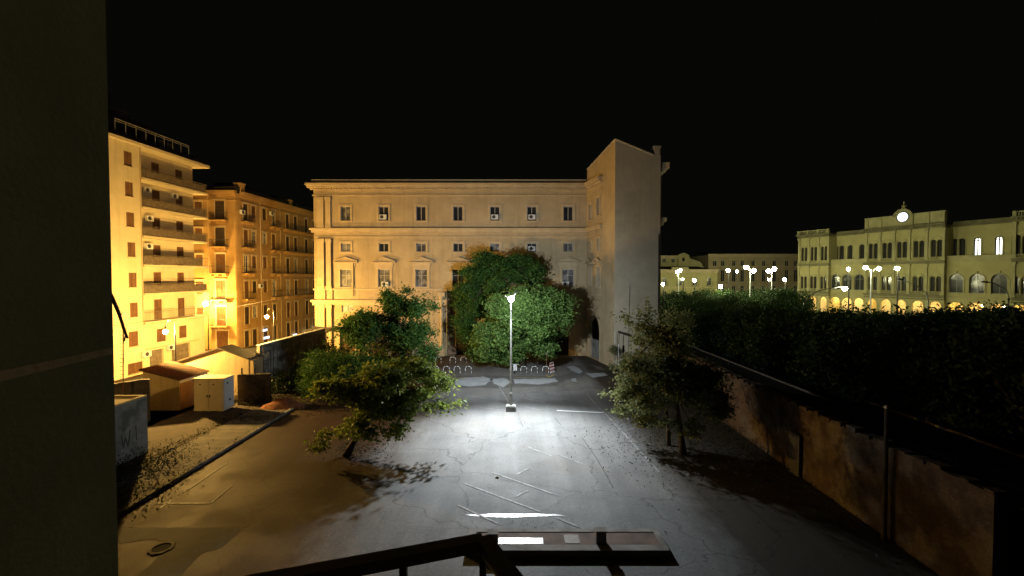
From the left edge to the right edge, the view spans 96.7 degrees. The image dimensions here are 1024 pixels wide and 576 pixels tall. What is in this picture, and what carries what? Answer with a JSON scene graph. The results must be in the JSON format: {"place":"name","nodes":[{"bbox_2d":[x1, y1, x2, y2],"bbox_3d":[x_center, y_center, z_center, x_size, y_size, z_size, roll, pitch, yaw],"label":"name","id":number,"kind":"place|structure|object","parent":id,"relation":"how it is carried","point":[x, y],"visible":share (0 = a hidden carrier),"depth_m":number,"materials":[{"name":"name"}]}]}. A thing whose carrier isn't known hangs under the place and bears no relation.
{"place":"outdoors","nodes":[
{"label":"outdoors","id":0,"kind":"place"},
{"bbox_2d":[108,93,209,380],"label":"apartment block","id":1,"kind":"structure","parent":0,"point":[149,285],"depth_m":48.44,"materials":[{"name":"paint"}]},
{"bbox_2d":[118,345,256,425],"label":"street","id":2,"kind":"structure","parent":0,"point":[253,348],"depth_m":33.12,"materials":[{"name":"asphalt"}]},
{"bbox_2d":[116,410,284,510],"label":"pavement","id":3,"kind":"structure","parent":0,"point":[223,435],"depth_m":25.72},
{"bbox_2d":[305,179,598,355],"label":"government building","id":4,"kind":"structure","parent":0,"point":[429,235],"depth_m":56.74,"materials":[{"name":"beige paint"}]},
{"bbox_2d":[338,204,352,221],"bbox_3d":[-20.731,-9.326,56.720,1.760,2.146,0.370,0,2,0],"label":"window","id":5,"kind":"structure","parent":4,"relation":"in","point":[345,213],"depth_m":56.81,"materials":[{"name":"beige glass"}]},
{"bbox_2d":[338,241,352,252],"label":"window","id":6,"kind":"structure","parent":4,"relation":"in","point":[344,246],"depth_m":56.76,"materials":[{"name":"beige glass"}]},
{"bbox_2d":[333,257,357,287],"bbox_3d":[-20.730,-1.952,56.811,2.966,3.881,0.574,0,2,0],"label":"window","id":7,"kind":"structure","parent":4,"relation":"in","point":[345,264],"depth_m":56.80,"materials":[{"name":"beige glass"}]},
{"bbox_2d":[376,204,390,221],"bbox_3d":[-15.998,-9.326,56.720,1.760,2.146,0.370,0,2,0],"label":"window","id":8,"kind":"structure","parent":4,"relation":"in","point":[380,210],"depth_m":56.60,"materials":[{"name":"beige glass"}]},
{"bbox_2d":[376,241,390,252],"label":"window","id":9,"kind":"structure","parent":4,"relation":"in","point":[382,246],"depth_m":56.78,"materials":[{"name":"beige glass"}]},
{"bbox_2d":[371,257,395,287],"bbox_3d":[-15.998,-1.952,56.811,2.966,3.881,0.574,0,2,0],"label":"window","id":10,"kind":"structure","parent":4,"relation":"in","point":[383,266],"depth_m":56.78,"materials":[{"name":"beige glass"}]},
{"bbox_2d":[414,204,427,221],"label":"window","id":11,"kind":"structure","parent":4,"relation":"in","point":[420,213],"depth_m":56.81,"materials":[{"name":"black glass"}]},
{"bbox_2d":[414,241,427,252],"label":"window","id":12,"kind":"structure","parent":4,"relation":"in","point":[422,246],"depth_m":56.91,"materials":[{"name":"beige glass"}]},
{"bbox_2d":[409,257,432,287],"bbox_3d":[-11.332,-1.952,56.811,2.966,3.881,0.574,0,2,0],"label":"window","id":13,"kind":"structure","parent":4,"relation":"in","point":[422,265],"depth_m":56.81,"materials":[{"name":"beige glass"}]},
{"bbox_2d":[451,204,464,221],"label":"window","id":14,"kind":"structure","parent":4,"relation":"in","point":[457,213],"depth_m":56.81,"materials":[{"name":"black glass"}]},
{"bbox_2d":[451,241,464,252],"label":"window","id":15,"kind":"structure","parent":4,"relation":"in","point":[456,246],"depth_m":56.91,"materials":[{"name":"beige glass"}]},
{"bbox_2d":[446,257,469,287],"bbox_3d":[-6.732,-1.952,56.811,2.966,3.881,0.574,0,2,0],"label":"window","id":16,"kind":"structure","parent":4,"relation":"in","point":[455,263],"depth_m":56.78,"materials":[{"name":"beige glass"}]},
{"bbox_2d":[456,329,528,353],"bbox_3d":[-2.432,4.769,58.170,9.400,7.380,0.050,0,2,0],"label":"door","id":17,"kind":"structure","parent":4,"relation":"in","point":[458,350],"depth_m":58.22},
{"bbox_2d":[488,204,501,221],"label":"window","id":18,"kind":"structure","parent":4,"relation":"in","point":[491,210],"depth_m":56.78,"materials":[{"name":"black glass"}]},
{"bbox_2d":[488,241,501,252],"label":"window","id":19,"kind":"structure","parent":4,"relation":"in","point":[496,246],"depth_m":56.91,"materials":[{"name":"beige glass"}]},
{"bbox_2d":[525,204,538,221],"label":"window","id":20,"kind":"structure","parent":4,"relation":"in","point":[528,210],"depth_m":56.78,"materials":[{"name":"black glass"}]},
{"bbox_2d":[525,241,538,252],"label":"window","id":21,"kind":"structure","parent":4,"relation":"in","point":[527,243],"depth_m":56.70,"materials":[{"name":"beige glass"}]},
{"bbox_2d":[552,332,568,354],"bbox_3d":[6.033,6.965,57.412,2.200,3.030,0.080,0,2,0],"label":"garage door","id":22,"kind":"structure","parent":4,"relation":"in","point":[564,345],"depth_m":57.38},
{"bbox_2d":[561,204,574,221],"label":"window","id":23,"kind":"structure","parent":4,"relation":"in","point":[567,213],"depth_m":56.81,"materials":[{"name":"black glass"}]},
{"bbox_2d":[561,241,574,252],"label":"window","id":24,"kind":"structure","parent":4,"relation":"in","point":[566,246],"depth_m":56.91,"materials":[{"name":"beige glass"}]},
{"bbox_2d":[556,257,579,287],"bbox_3d":[6.999,-1.952,56.811,2.966,3.881,0.574,0,2,0],"label":"window","id":25,"kind":"structure","parent":4,"relation":"in","point":[567,265],"depth_m":56.80,"materials":[{"name":"beige glass"}]},
{"bbox_2d":[487,529,497,543],"bbox_3d":[-0.707,9.145,16.745,0.400,0.360,0.320,0,2,0],"label":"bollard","id":26,"kind":"object","parent":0,"point":[493,533],"visible":0.75,"depth_m":16.63,"materials":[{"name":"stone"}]},
{"bbox_2d":[105,0,1023,256],"label":"sky","id":27,"kind":"structure","parent":0,"point":[772,120],"materials":[{"name":"black"}]},
{"bbox_2d":[114,338,1023,575],"bbox_3d":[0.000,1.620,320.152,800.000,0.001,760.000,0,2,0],"label":"ground","id":28,"kind":"structure","parent":0,"point":[426,492],"depth_m":20.75,"materials":[{"name":"asphalt"}]},
{"bbox_2d":[147,541,175,554],"bbox_3d":[-12.884,9.548,16.724,0.857,0.025,0.852,0,2,0],"label":"manhole","id":29,"kind":"object","parent":28,"relation":"on","point":[163,547],"visible":1,"depth_m":16.72,"materials":[{"name":"metal"}]},
{"bbox_2d":[118,527,240,575],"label":"dark patch","id":30,"kind":"object","parent":28,"relation":"on","point":[199,540],"visible":0.84,"depth_m":17.20,"materials":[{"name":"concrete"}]},
{"bbox_2d":[117,408,293,516],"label":"kerb","id":31,"kind":"structure","parent":28,"relation":"on","point":[191,469],"depth_m":23.78,"materials":[{"name":"concrete"}]},
{"bbox_2d":[116,373,362,477],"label":"soil verge","id":32,"kind":"structure","parent":28,"relation":"on","point":[175,428],"depth_m":31.08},
{"bbox_2d":[114,395,147,466],"bbox_3d":[-22.855,7.787,22.562,4.289,3.250,6.700,0,2,0],"label":"cement hut","id":33,"kind":"object","parent":32,"relation":"on","point":[131,427],"visible":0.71,"depth_m":24.88,"materials":[{"name":"grey paint"}]},
{"bbox_2d":[114,379,150,421],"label":"crumbling wall","id":34,"kind":"structure","parent":32,"relation":"on","point":[138,387],"depth_m":30.95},
{"bbox_2d":[163,320,176,361],"bbox_3d":[-27.884,5.770,37.164,1.100,6.349,0.340,0,2,0],"label":"street lamp","id":35,"kind":"object","parent":32,"relation":"on","point":[165,331],"visible":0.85,"depth_m":37.09,"materials":[{"name":"metal"}]},
{"bbox_2d":[139,361,209,410],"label":"tiled shed","id":36,"kind":"structure","parent":32,"relation":"on","point":[171,385],"depth_m":33.85,"materials":[{"name":"beige paint"}]},
{"bbox_2d":[180,380,193,409],"bbox_3d":[-24.684,8.071,35.198,0.028,1.980,2.650,0,2,0],"label":"door","id":37,"kind":"structure","parent":36,"relation":"in","point":[186,388],"depth_m":34.49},
{"bbox_2d":[193,375,234,411],"bbox_3d":[-22.255,7.862,34.028,2.270,2.500,1.360,0,2,0],"label":"site cabin","id":38,"kind":"object","parent":32,"relation":"on","point":[213,393],"visible":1,"depth_m":33.40,"materials":[{"name":"beige metal"}]},
{"bbox_2d":[195,381,208,408],"bbox_3d":[-22.755,7.839,33.381,0.950,2.060,0.068,0,2,0],"label":"door","id":39,"kind":"structure","parent":38,"relation":"in","point":[201,387],"depth_m":33.39,"materials":[{"name":"beige metal"}]},
{"bbox_2d":[208,381,221,408],"bbox_3d":[-21.775,7.839,33.381,0.950,2.060,0.068,0,2,0],"label":"door","id":40,"kind":"structure","parent":38,"relation":"in","point":[215,387],"depth_m":33.38,"materials":[{"name":"beige metal"}]},
{"bbox_2d":[177,344,262,394],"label":"gabled outbuilding","id":41,"kind":"structure","parent":32,"relation":"on","point":[231,359],"depth_m":38.19,"materials":[{"name":"beige paint"}]},
{"bbox_2d":[237,373,270,404],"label":"yard wall","id":42,"kind":"structure","parent":32,"relation":"on","point":[250,385],"depth_m":35.47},
{"bbox_2d":[261,397,307,409],"bbox_3d":[-17.337,8.729,34.614,3.530,0.736,1.697,0,2,0],"label":"soil mound","id":43,"kind":"object","parent":32,"relation":"on","point":[279,404],"visible":0.98,"depth_m":34.25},
{"bbox_2d":[256,328,331,382],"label":"boundary wall","id":44,"kind":"structure","parent":32,"relation":"on","point":[277,354],"depth_m":43.98,"materials":[{"name":"concrete"},{"name":"white paint"}]},
{"bbox_2d":[271,336,375,394],"bbox_3d":[-17.188,6.666,42.936,7.907,4.668,12.543,0,2,0],"label":"dark shrub","id":45,"kind":"object","parent":32,"relation":"on","point":[282,387],"visible":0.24,"depth_m":40.90,"materials":[{"name":"green plant"}]},
{"bbox_2d":[193,182,314,348],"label":"corner palazzo","id":46,"kind":"structure","parent":28,"relation":"on","point":[257,238],"depth_m":65.39,"materials":[{"name":"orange paint"}]},
{"bbox_2d":[243,254,249,272],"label":"window","id":47,"kind":"structure","parent":46,"relation":"in","point":[245,256],"depth_m":63.81,"materials":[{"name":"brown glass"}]},
{"bbox_2d":[244,328,251,347],"bbox_3d":[-37.294,7.020,64.082,0.380,2.510,1.600,0,2,3],"label":"door","id":48,"kind":"structure","parent":46,"relation":"in","point":[246,331],"depth_m":64.17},
{"bbox_2d":[252,327,259,345],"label":"door","id":49,"kind":"structure","parent":46,"relation":"in","point":[254,330],"depth_m":66.00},
{"bbox_2d":[302,326,332,345],"bbox_3d":[-22.350,6.618,52.891,2.500,4.000,3.400,0,2,0],"label":"entrance shelter","id":50,"kind":"object","parent":28,"relation":"on","point":[318,327],"visible":0.17,"depth_m":53.21,"materials":[{"name":"metal"}]},
{"bbox_2d":[289,346,361,400],"bbox_3d":[-14.830,6.812,36.636,6.203,4.462,5.557,0,2,0],"label":"round bush","id":51,"kind":"object","parent":28,"relation":"on","point":[311,371],"visible":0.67,"depth_m":36.08,"materials":[{"name":"green plant"}]},
{"bbox_2d":[303,351,469,457],"bbox_3d":[-7.131,6.575,26.105,8.935,5.770,5.764,-1,2,-22],"label":"leaning tree","id":52,"kind":"object","parent":28,"relation":"on","point":[371,389],"visible":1,"depth_m":25.07,"materials":[{"name":"green plant"}]},
{"bbox_2d":[327,281,449,383],"bbox_3d":[-11.177,4.308,41.608,10.325,9.842,7.926,1,2,22],"label":"tall bushy tree","id":53,"kind":"object","parent":28,"relation":"on","point":[401,338],"visible":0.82,"depth_m":40.70,"materials":[{"name":"green plant"}]},
{"bbox_2d":[157,386,660,528],"bbox_3d":[-3.746,9.213,29.567,23.667,0.001,23.228,0,2,0],"label":"road marking","id":54,"kind":"object","parent":28,"relation":"on","point":[464,483],"visible":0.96,"depth_m":21.60,"materials":[{"name":"paint"}]},
{"bbox_2d":[445,247,554,363],"bbox_3d":[-1.361,1.901,53.157,13.104,13.478,7.375,0,2,0],"label":"ficus","id":55,"kind":"object","parent":28,"relation":"on","point":[481,277],"visible":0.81,"depth_m":52.04,"materials":[{"name":"green plant"}]},
{"bbox_2d":[501,291,517,411],"bbox_3d":[-0.204,4.673,33.711,1.250,8.893,0.720,0,2,0],"label":"car park lamp","id":56,"kind":"object","parent":28,"relation":"on","point":[510,407],"visible":1,"depth_m":33.63,"materials":[{"name":"metal"}]},
{"bbox_2d":[134,376,888,575],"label":"fallen leaves","id":57,"kind":"object","parent":28,"relation":"on","point":[534,527],"visible":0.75,"depth_m":18.16,"materials":[{"name":"brown plant"}]},
{"bbox_2d":[466,513,563,516],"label":"puddle","id":58,"kind":"object","parent":28,"relation":"on","point":[507,515],"visible":1,"depth_m":19.00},
{"bbox_2d":[452,366,588,388],"bbox_3d":[1.749,8.832,44.587,15.581,0.001,7.590,-1,2,-22],"label":"damp patch","id":59,"kind":"object","parent":28,"relation":"on","point":[559,379],"visible":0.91,"depth_m":44.43,"materials":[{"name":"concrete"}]},
{"bbox_2d":[454,376,491,386],"bbox_3d":[-3.616,8.864,43.227,3.852,0.001,3.811,0,2,-15],"label":"cement patch","id":60,"kind":"object","parent":59,"relation":"on","point":[473,381],"visible":0.91,"depth_m":43.15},
{"bbox_2d":[491,378,509,386],"bbox_3d":[-0.922,8.876,42.739,1.840,0.001,3.598,-1,2,-22],"label":"cement patch","id":61,"kind":"object","parent":59,"relation":"on","point":[502,382],"visible":0.96,"depth_m":43.15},
{"bbox_2d":[513,378,557,384],"bbox_3d":[2.268,8.865,43.175,4.225,0.001,2.496,0,2,-6],"label":"cement patch","id":62,"kind":"object","parent":59,"relation":"on","point":[537,381],"visible":1,"depth_m":43.15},
{"bbox_2d":[116,386,926,575],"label":"weeds","id":63,"kind":"object","parent":28,"relation":"on","point":[151,458],"visible":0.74,"depth_m":24.52,"materials":[{"name":"green plant"}]},
{"bbox_2d":[465,276,584,368],"bbox_3d":[1.461,3.684,48.317,13.339,10.211,10.745,0,2,0],"label":"round ficus","id":64,"kind":"object","parent":28,"relation":"on","point":[541,314],"visible":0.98,"depth_m":46.89,"materials":[{"name":"green plant"}]},
{"bbox_2d":[465,529,669,556],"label":"raised island","id":65,"kind":"structure","parent":28,"relation":"on","point":[574,543],"depth_m":16.65,"materials":[{"name":"concrete"}]},
{"bbox_2d":[594,527,606,543],"bbox_3d":[3.259,9.095,16.744,0.400,0.459,0.320,0,2,0],"label":"bollard","id":66,"kind":"object","parent":65,"relation":"on","point":[600,535],"visible":1,"depth_m":16.60,"materials":[{"name":"stone"}]},
{"bbox_2d":[584,138,669,368],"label":"corner wing","id":67,"kind":"structure","parent":28,"relation":"on","point":[625,221],"depth_m":49.03,"materials":[{"name":"paint"}]},
{"bbox_2d":[585,258,592,285],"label":"window","id":68,"kind":"structure","parent":67,"relation":"in","point":[588,261],"depth_m":56.16,"materials":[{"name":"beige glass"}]},
{"bbox_2d":[592,257,601,287],"bbox_3d":[10.037,-1.815,53.246,0.554,3.621,1.949,0,2,-12],"label":"window","id":69,"kind":"structure","parent":67,"relation":"in","point":[596,260],"depth_m":53.42,"materials":[{"name":"beige glass"}]},
{"bbox_2d":[595,195,600,216],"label":"window","id":70,"kind":"structure","parent":67,"relation":"in","point":[599,196],"depth_m":52.85,"materials":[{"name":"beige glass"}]},
{"bbox_2d":[597,295,737,454],"bbox_3d":[9.287,4.871,26.451,8.418,8.934,5.244,0,2,0],"label":"tree","id":71,"kind":"object","parent":28,"relation":"on","point":[667,381],"visible":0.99,"depth_m":25.58,"materials":[{"name":"green plant"}]},
{"bbox_2d":[659,292,689,314],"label":"street ficus","id":72,"kind":"object","parent":28,"relation":"on","point":[668,302],"visible":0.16,"depth_m":77.17,"materials":[{"name":"green plant"}]},
{"bbox_2d":[661,289,688,305],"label":"street ficus","id":73,"kind":"object","parent":28,"relation":"on","point":[672,294],"visible":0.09,"depth_m":85.45,"materials":[{"name":"green plant"}]},
{"bbox_2d":[661,301,706,340],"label":"street ficus","id":74,"kind":"object","parent":28,"relation":"on","point":[676,314],"visible":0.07,"depth_m":56.15,"materials":[{"name":"green plant"}]},
{"bbox_2d":[634,305,742,445],"bbox_3d":[10.342,5.164,27.732,7.110,8.266,4.334,0,2,0],"label":"slender tree","id":75,"kind":"object","parent":28,"relation":"on","point":[682,320],"visible":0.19,"depth_m":27.38,"materials":[{"name":"green plant"}]},
{"bbox_2d":[674,286,712,307],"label":"street ficus","id":76,"kind":"object","parent":28,"relation":"on","point":[696,293],"visible":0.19,"depth_m":83.21,"materials":[{"name":"green plant"}]},
{"bbox_2d":[678,301,732,348],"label":"street ficus","id":77,"kind":"object","parent":28,"relation":"on","point":[700,313],"visible":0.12,"depth_m":49.66,"materials":[{"name":"green plant"}]},
{"bbox_2d":[687,295,723,312],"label":"street ficus","id":78,"kind":"object","parent":28,"relation":"on","point":[701,301],"visible":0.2,"depth_m":75.08,"materials":[{"name":"green plant"}]},
{"bbox_2d":[686,299,755,358],"bbox_3d":[21.803,5.021,45.460,8.145,7.769,7.276,1,2,36],"label":"street ficus","id":79,"kind":"object","parent":28,"relation":"on","point":[702,327],"visible":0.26,"depth_m":45.26,"materials":[{"name":"green plant"}]},
{"bbox_2d":[709,287,752,306],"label":"street ficus","id":80,"kind":"object","parent":28,"relation":"on","point":[728,296],"visible":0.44,"depth_m":82.98,"materials":[{"name":"green plant"}]},
{"bbox_2d":[690,253,797,295],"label":"long palazzo","id":81,"kind":"structure","parent":28,"relation":"on","point":[785,265],"depth_m":139.95,"materials":[{"name":"beige paint"}]},
{"bbox_2d":[732,292,776,306],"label":"street ficus","id":82,"kind":"object","parent":28,"relation":"on","point":[751,299],"visible":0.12,"depth_m":79.73,"materials":[{"name":"green plant"}]},
{"bbox_2d":[711,295,815,378],"bbox_3d":[21.562,4.775,39.459,8.178,8.407,7.305,0,2,11],"label":"street ficus","id":83,"kind":"object","parent":28,"relation":"on","point":[734,351],"visible":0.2,"depth_m":39.17,"materials":[{"name":"green plant"}]},
{"bbox_2d":[757,286,801,308],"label":"street ficus","id":84,"kind":"object","parent":28,"relation":"on","point":[776,291],"visible":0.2,"depth_m":88.77,"materials":[{"name":"green plant"}]},
{"bbox_2d":[735,307,841,390],"bbox_3d":[21.377,5.266,35.081,9.068,7.652,8.174,0,2,0],"label":"street ficus","id":85,"kind":"object","parent":28,"relation":"on","point":[767,357],"visible":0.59,"depth_m":33.62,"materials":[{"name":"green plant"}]},
{"bbox_2d":[760,304,817,319],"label":"street ficus","id":86,"kind":"object","parent":28,"relation":"on","point":[803,310],"visible":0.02,"depth_m":49.16,"materials":[{"name":"green plant"}]},
{"bbox_2d":[775,286,818,310],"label":"street ficus","id":87,"kind":"object","parent":28,"relation":"on","point":[809,302],"visible":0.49,"depth_m":86.67,"materials":[{"name":"green plant"}]},
{"bbox_2d":[648,344,1009,575],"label":"old boundary wall","id":88,"kind":"structure","parent":28,"relation":"on","point":[944,519],"depth_m":17.26,"materials":[{"name":"stone"}]},
{"bbox_2d":[789,430,800,477],"bbox_3d":[14.250,8.343,22.926,0.100,2.080,0.800,0,2,0],"label":"door","id":89,"kind":"structure","parent":88,"relation":"in","point":[794,438],"depth_m":22.80,"materials":[{"name":"metal"}]},
{"bbox_2d":[778,303,917,415],"bbox_3d":[21.233,5.046,28.676,7.467,8.430,8.468,0,2,0],"label":"street ficus","id":90,"kind":"object","parent":28,"relation":"on","point":[832,370],"visible":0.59,"depth_m":27.95,"materials":[{"name":"green plant"}]},
{"bbox_2d":[806,300,890,333],"bbox_3d":[29.360,5.010,39.081,7.732,7.956,8.656,0,2,15],"label":"street ficus","id":91,"kind":"object","parent":28,"relation":"on","point":[847,312],"visible":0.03,"depth_m":39.47,"materials":[{"name":"green plant"}]},
{"bbox_2d":[686,344,1023,550],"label":"fence","id":92,"kind":"object","parent":28,"relation":"on","point":[989,464],"visible":0.48,"depth_m":18.44,"materials":[{"name":"metal"}]},
{"bbox_2d":[863,265,880,312],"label":"mast lamp","id":93,"kind":"object","parent":28,"relation":"on","point":[865,267],"visible":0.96,"depth_m":75.93,"materials":[{"name":"metal"}]},
{"bbox_2d":[881,405,889,540],"bbox_3d":[14.120,6.986,17.209,0.166,5.132,0.166,1,2,22],"label":"wooden pole","id":94,"kind":"object","parent":28,"relation":"on","point":[885,481],"visible":1,"depth_m":17.17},
{"bbox_2d":[857,306,929,412],"bbox_3d":[28.895,5.199,33.184,8.614,7.888,9.199,1,2,38],"label":"street ficus","id":95,"kind":"object","parent":28,"relation":"on","point":[902,315],"visible":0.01,"depth_m":32.98,"materials":[{"name":"green plant"}]},
{"bbox_2d":[796,202,1023,314],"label":"railway station","id":96,"kind":"object","parent":28,"relation":"on","point":[935,256],"visible":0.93,"depth_m":91.40,"materials":[{"name":"paint"}]},
{"bbox_2d":[831,274,839,289],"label":"window","id":97,"kind":"structure","parent":96,"relation":"in","point":[835,278],"depth_m":106.66,"materials":[{"name":"grey glass"}]},
{"bbox_2d":[855,274,863,289],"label":"window","id":98,"kind":"structure","parent":96,"relation":"in","point":[859,279],"depth_m":101.90,"materials":[{"name":"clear glass"}]},
{"bbox_2d":[950,274,962,292],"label":"window","id":99,"kind":"structure","parent":96,"relation":"in","point":[956,280],"depth_m":86.21,"materials":[{"name":"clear glass"}]},
{"bbox_2d":[959,238,964,254],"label":"window","id":100,"kind":"structure","parent":96,"relation":"in","point":[962,241],"depth_m":86.73,"materials":[{"name":"black glass"}]},
{"bbox_2d":[970,274,983,292],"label":"window","id":101,"kind":"structure","parent":96,"relation":"in","point":[976,286],"depth_m":83.55,"materials":[{"name":"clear glass"}]},
{"bbox_2d":[974,237,980,254],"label":"window","id":102,"kind":"structure","parent":96,"relation":"in","point":[977,241],"depth_m":84.73,"materials":[{"name":"grey"}]},
{"bbox_2d":[995,236,1002,253],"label":"window","id":103,"kind":"structure","parent":96,"relation":"in","point":[999,240],"depth_m":82.08,"materials":[{"name":"grey"}]},
{"bbox_2d":[992,274,1006,293],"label":"window","id":104,"kind":"structure","parent":96,"relation":"in","point":[999,279],"depth_m":80.71,"materials":[{"name":"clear glass"}]},
{"bbox_2d":[852,302,1022,431],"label":"street ficus","id":105,"kind":"object","parent":28,"relation":"on","point":[887,363],"visible":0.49,"depth_m":22.85,"materials":[{"name":"green plant"}]},
{"bbox_2d":[897,307,1023,452],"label":"street ficus","id":106,"kind":"object","parent":28,"relation":"on","point":[973,403],"visible":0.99,"depth_m":19.15,"materials":[{"name":"green plant"}]},
{"bbox_2d":[917,304,1023,440],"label":"street ficus","id":107,"kind":"object","parent":28,"relation":"on","point":[1008,314],"visible":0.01,"depth_m":27.70,"materials":[{"name":"green plant"}]},
{"bbox_2d":[961,298,1023,408],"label":"street ficus","id":108,"kind":"object","parent":28,"relation":"on","point":[1005,308],"visible":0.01,"depth_m":32.88,"materials":[{"name":"green plant"}]},
{"bbox_2d":[661,253,703,267],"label":"house","id":109,"kind":"structure","parent":0,"point":[681,260],"depth_m":141.27,"materials":[{"name":"beige paint"}]},
{"bbox_2d":[661,266,718,295],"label":"terrace house","id":110,"kind":"structure","parent":0,"point":[705,278],"depth_m":127.97,"materials":[{"name":"paint"}]},
{"bbox_3d":[-0.050,-0.330,-0.759,3.100,6.300,0.300,0,2,0],"label":"room wall","id":111,"kind":"object","parent":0,"visible":0},
{"bbox_2d":[0,0,118,575],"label":"window reveal","id":112,"kind":"object","parent":111,"relation":"attached to","point":[58,500],"depth_m":1.05,"materials":[{"name":"paint"}]},
{"bbox_2d":[112,293,128,340],"bbox_3d":[-1.178,0.084,1.363,0.019,0.156,0.046,1,2,40],"label":"cable","id":113,"kind":"object","parent":112,"relation":"attached to","point":[115,305],"visible":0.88,"depth_m":1.36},
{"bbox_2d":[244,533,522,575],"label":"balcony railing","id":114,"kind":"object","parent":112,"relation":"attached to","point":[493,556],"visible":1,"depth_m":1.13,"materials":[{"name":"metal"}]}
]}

